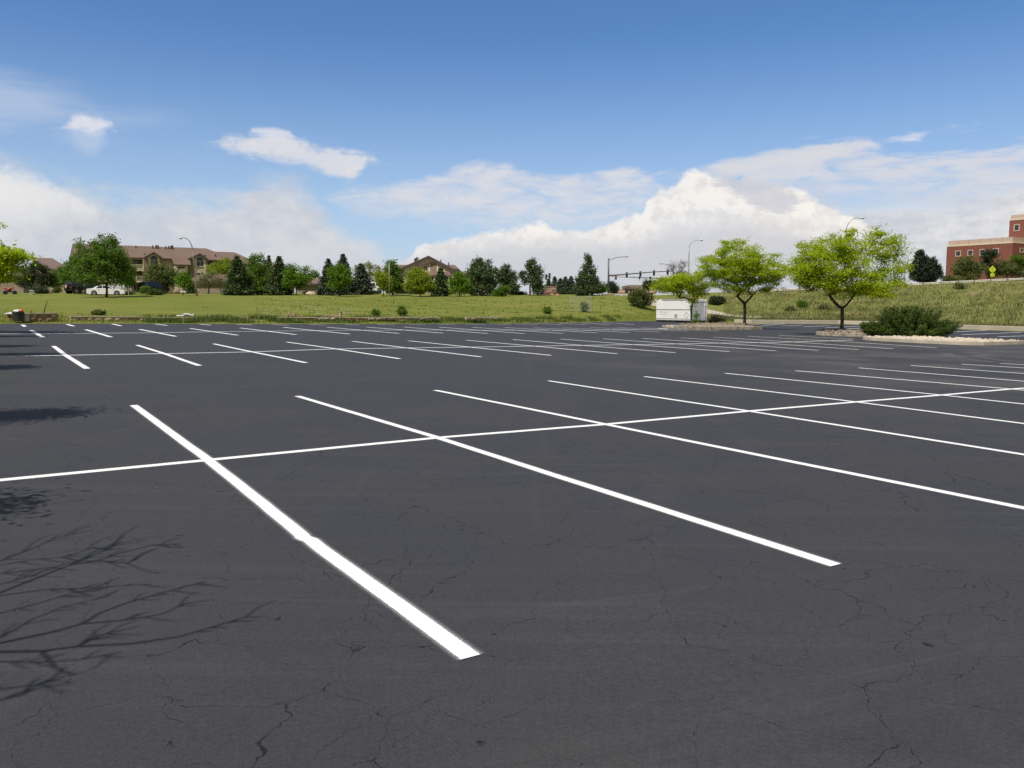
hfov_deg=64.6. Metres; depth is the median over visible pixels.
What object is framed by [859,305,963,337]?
juniper shrub
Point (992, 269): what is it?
warning sign
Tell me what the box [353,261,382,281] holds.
leafy tree
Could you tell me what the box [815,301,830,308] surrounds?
shrub
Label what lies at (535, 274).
tree
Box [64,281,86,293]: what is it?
parked car
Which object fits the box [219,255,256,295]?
spruce tree
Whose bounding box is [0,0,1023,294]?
sky
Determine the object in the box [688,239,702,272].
street lamp
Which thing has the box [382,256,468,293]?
apartment building
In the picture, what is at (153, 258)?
window
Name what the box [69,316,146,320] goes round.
stone wall
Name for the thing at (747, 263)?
honey locust
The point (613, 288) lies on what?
pine tree
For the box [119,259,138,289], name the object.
leafy tree
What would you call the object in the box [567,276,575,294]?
spruce tree
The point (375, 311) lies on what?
weed clump
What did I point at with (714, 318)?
shrub
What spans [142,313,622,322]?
weed strip
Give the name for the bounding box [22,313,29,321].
stone pillar
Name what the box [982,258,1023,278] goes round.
shrub
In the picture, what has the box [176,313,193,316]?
plastic pipe
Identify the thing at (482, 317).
stone wall
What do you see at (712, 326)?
kerb island
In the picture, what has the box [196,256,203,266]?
window
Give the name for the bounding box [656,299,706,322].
cargo trailer
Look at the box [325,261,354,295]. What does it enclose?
leafy tree
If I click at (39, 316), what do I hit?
stone wall
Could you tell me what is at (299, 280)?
leafy tree
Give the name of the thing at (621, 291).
shop building
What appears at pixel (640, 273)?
traffic signal
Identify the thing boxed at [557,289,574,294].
shrub
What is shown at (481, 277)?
tree
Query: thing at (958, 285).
shrub
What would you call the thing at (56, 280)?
leafy tree
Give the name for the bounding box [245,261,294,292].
apartment building
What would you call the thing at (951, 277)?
shrub
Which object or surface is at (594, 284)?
pine tree
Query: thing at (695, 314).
shrub
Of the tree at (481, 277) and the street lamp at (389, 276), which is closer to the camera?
the street lamp at (389, 276)
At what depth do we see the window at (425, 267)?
228.40 m
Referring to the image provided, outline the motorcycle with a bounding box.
[2,287,16,293]
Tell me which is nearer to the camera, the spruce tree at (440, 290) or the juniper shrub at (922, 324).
the juniper shrub at (922, 324)
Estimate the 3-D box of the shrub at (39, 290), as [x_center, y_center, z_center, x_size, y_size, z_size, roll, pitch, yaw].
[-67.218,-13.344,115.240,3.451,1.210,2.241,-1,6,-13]
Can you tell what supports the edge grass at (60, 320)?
on the grass field
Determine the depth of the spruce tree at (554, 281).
163.45 m
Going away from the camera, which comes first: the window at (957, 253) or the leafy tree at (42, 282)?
the leafy tree at (42, 282)
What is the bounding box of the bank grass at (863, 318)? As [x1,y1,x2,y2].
[722,281,1023,326]
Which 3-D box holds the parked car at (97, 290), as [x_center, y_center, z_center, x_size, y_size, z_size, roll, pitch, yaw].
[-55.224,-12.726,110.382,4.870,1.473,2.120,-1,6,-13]
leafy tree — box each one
[14,261,56,292]
[47,263,65,287]
[57,252,82,283]
[68,232,140,296]
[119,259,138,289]
[140,261,178,287]
[172,270,192,295]
[193,270,227,293]
[205,257,231,274]
[243,252,272,294]
[277,262,314,294]
[309,269,320,277]
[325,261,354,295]
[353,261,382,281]
[371,270,397,295]
[376,259,406,294]
[401,266,437,296]
[445,270,474,296]
[465,264,471,294]
[641,278,659,290]
[666,260,693,294]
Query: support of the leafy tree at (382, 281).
on the grass field
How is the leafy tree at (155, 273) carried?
on the grass field
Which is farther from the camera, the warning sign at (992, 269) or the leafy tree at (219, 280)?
the leafy tree at (219, 280)
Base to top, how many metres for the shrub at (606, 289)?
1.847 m
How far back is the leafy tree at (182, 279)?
111.27 m
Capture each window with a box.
[150,255,158,265]
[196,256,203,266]
[422,265,428,270]
[955,250,960,256]
[967,250,972,255]
[1013,224,1019,230]
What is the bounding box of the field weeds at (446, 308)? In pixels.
[268,297,654,317]
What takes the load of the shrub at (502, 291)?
on the grass field
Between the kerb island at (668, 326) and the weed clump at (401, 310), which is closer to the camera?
the kerb island at (668, 326)
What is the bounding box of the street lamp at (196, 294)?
[179,237,197,295]
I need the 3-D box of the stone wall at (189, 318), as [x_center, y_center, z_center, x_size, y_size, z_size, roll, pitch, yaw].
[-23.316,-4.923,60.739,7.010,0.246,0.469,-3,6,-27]
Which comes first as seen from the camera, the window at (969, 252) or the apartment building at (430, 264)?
the window at (969, 252)
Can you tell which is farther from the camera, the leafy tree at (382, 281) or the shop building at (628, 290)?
the shop building at (628, 290)
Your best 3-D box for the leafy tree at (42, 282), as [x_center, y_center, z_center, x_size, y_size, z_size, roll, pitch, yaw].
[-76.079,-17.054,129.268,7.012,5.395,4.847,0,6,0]
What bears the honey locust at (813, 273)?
on the kerb island at (845, 332)
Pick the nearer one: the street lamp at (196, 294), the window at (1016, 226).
the street lamp at (196, 294)
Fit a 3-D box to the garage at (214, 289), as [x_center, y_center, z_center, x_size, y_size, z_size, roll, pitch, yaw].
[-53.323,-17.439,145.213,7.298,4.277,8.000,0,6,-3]
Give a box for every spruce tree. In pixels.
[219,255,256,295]
[264,256,294,295]
[265,255,271,283]
[315,258,345,295]
[336,254,357,294]
[352,263,376,294]
[429,267,449,296]
[545,279,551,285]
[551,276,557,285]
[556,278,564,291]
[561,276,569,289]
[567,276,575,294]
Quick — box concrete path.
[707,309,833,317]
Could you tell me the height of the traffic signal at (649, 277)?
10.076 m
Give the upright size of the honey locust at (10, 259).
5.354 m
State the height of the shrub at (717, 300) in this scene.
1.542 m
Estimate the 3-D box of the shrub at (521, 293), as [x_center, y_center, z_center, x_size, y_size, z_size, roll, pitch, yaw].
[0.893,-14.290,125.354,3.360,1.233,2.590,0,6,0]
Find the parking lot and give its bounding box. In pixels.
[0,321,1023,767]
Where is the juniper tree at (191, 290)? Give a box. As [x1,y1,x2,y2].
[184,282,198,293]
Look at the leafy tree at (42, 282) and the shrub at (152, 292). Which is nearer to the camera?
the shrub at (152, 292)
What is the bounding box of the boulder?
[173,289,180,293]
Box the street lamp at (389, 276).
[388,258,397,296]
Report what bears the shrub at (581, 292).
on the grass field
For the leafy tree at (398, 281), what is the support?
on the grass field
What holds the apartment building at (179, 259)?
on the grass field
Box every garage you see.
[0,271,43,292]
[192,275,226,292]
[297,278,320,292]
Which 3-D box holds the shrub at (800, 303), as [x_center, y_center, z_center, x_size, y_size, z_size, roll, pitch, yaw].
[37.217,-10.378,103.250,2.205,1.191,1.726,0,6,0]
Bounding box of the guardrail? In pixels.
[769,277,1023,291]
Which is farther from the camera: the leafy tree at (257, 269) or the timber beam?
the leafy tree at (257, 269)
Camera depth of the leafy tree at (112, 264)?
99.21 m
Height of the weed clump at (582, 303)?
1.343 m
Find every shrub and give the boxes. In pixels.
[26,286,51,293]
[51,285,62,292]
[138,284,150,293]
[144,288,165,294]
[490,283,510,296]
[512,290,527,294]
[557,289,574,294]
[575,289,585,295]
[589,285,608,295]
[624,286,655,307]
[692,311,702,323]
[703,313,729,322]
[707,294,726,304]
[783,304,795,310]
[795,298,810,306]
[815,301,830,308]
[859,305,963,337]
[940,275,964,281]
[948,252,989,280]
[950,282,967,288]
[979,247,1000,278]
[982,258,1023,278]
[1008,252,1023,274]
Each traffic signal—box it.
[606,256,671,293]
[612,264,673,293]
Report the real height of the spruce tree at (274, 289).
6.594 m
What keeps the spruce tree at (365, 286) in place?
on the grass field
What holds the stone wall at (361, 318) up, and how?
on the grass field
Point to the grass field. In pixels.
(138, 304)
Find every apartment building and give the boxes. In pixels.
[69,244,259,292]
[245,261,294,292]
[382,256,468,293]
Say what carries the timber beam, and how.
on the grass field
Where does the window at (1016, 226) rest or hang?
in the office building at (1012, 243)
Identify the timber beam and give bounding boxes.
[323,315,341,316]
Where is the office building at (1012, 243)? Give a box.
[946,214,1023,280]
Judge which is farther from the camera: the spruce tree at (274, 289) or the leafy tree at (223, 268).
the leafy tree at (223, 268)
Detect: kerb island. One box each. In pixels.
[662,325,673,327]
[673,322,762,329]
[816,328,868,336]
[862,335,1023,344]
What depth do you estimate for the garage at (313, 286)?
139.65 m
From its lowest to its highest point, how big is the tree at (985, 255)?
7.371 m
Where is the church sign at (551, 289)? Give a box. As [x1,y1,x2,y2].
[541,286,556,294]
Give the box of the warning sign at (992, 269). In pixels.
[989,266,995,278]
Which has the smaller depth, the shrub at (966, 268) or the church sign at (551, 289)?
the church sign at (551, 289)
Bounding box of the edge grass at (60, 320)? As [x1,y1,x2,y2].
[0,311,655,323]
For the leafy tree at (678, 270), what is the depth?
126.60 m
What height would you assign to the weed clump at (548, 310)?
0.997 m
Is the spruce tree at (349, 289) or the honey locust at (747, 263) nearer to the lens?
the honey locust at (747, 263)
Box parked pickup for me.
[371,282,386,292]
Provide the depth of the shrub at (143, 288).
116.94 m
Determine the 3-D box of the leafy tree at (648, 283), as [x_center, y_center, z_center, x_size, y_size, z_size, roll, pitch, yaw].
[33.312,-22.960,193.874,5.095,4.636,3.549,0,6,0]
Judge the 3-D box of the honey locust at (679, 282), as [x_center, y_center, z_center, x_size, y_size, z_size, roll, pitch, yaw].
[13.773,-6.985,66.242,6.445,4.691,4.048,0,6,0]
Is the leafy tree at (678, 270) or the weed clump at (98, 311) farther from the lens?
the leafy tree at (678, 270)
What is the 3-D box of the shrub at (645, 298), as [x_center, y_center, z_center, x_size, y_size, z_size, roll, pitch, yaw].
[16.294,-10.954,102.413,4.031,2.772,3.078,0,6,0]
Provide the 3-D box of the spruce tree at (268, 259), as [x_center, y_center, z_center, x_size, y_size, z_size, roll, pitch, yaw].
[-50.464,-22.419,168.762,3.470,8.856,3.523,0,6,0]
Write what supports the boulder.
on the grass field
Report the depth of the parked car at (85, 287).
116.88 m
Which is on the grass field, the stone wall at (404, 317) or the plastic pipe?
the stone wall at (404, 317)
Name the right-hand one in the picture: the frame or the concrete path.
the concrete path
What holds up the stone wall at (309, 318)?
on the grass field
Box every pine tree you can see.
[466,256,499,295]
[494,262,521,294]
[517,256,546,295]
[572,252,607,295]
[606,278,620,293]
[907,248,943,282]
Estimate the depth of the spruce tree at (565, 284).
158.33 m
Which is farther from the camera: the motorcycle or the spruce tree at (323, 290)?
the spruce tree at (323, 290)
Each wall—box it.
[29,313,57,321]
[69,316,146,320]
[153,317,249,319]
[276,317,317,319]
[334,317,367,319]
[368,317,440,318]
[464,317,500,318]
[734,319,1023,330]
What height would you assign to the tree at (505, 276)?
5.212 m
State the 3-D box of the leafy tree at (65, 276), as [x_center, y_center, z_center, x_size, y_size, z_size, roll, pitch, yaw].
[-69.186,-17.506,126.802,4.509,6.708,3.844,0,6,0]
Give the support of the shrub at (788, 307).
on the grass field
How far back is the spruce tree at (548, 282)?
163.51 m
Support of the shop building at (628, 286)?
on the grass field
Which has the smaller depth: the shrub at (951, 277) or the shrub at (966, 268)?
the shrub at (951, 277)
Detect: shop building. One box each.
[617,289,656,294]
[622,285,655,294]
[622,287,636,293]
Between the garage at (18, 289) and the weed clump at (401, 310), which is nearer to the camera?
the weed clump at (401, 310)
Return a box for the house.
[32,258,77,292]
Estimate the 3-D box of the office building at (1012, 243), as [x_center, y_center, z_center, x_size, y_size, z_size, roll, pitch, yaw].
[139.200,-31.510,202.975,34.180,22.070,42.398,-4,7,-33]
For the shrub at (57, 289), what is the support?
on the grass field
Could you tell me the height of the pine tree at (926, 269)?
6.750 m
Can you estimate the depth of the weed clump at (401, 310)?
74.69 m
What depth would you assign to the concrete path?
99.89 m
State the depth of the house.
197.76 m
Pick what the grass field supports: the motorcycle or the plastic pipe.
the motorcycle
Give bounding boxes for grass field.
[0,281,1023,331]
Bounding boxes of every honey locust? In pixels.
[0,222,43,286]
[646,270,712,323]
[690,236,792,324]
[778,222,920,329]
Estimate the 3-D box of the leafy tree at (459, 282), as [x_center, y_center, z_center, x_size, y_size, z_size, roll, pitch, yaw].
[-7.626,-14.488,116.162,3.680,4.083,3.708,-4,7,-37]
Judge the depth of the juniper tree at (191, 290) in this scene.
124.78 m
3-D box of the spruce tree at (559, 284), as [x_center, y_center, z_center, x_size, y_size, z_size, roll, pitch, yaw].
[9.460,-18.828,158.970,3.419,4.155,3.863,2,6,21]
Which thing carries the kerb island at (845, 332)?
on the parking lot
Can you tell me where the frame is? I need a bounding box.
[568,296,591,311]
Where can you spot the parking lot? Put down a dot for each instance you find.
(594, 545)
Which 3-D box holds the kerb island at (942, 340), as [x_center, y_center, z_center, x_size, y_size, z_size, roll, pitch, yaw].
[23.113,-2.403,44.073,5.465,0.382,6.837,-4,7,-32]
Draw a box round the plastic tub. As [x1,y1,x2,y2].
[12,312,23,320]
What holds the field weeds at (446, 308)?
on the grass field
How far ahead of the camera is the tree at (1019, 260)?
148.36 m
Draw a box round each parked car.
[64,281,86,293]
[79,283,97,293]
[86,285,127,294]
[137,282,169,293]
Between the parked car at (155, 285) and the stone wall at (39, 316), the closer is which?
the stone wall at (39, 316)
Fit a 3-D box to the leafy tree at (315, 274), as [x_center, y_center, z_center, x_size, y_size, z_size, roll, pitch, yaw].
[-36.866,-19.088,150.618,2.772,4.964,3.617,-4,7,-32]
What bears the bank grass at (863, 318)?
on the grass field
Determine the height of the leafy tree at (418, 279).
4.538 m
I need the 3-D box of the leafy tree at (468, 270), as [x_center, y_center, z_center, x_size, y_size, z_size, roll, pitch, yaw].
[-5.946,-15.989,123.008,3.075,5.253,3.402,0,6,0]
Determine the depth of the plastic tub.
52.27 m
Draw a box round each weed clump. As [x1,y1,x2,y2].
[89,308,105,314]
[369,308,381,315]
[394,304,408,314]
[542,305,552,313]
[579,301,591,311]

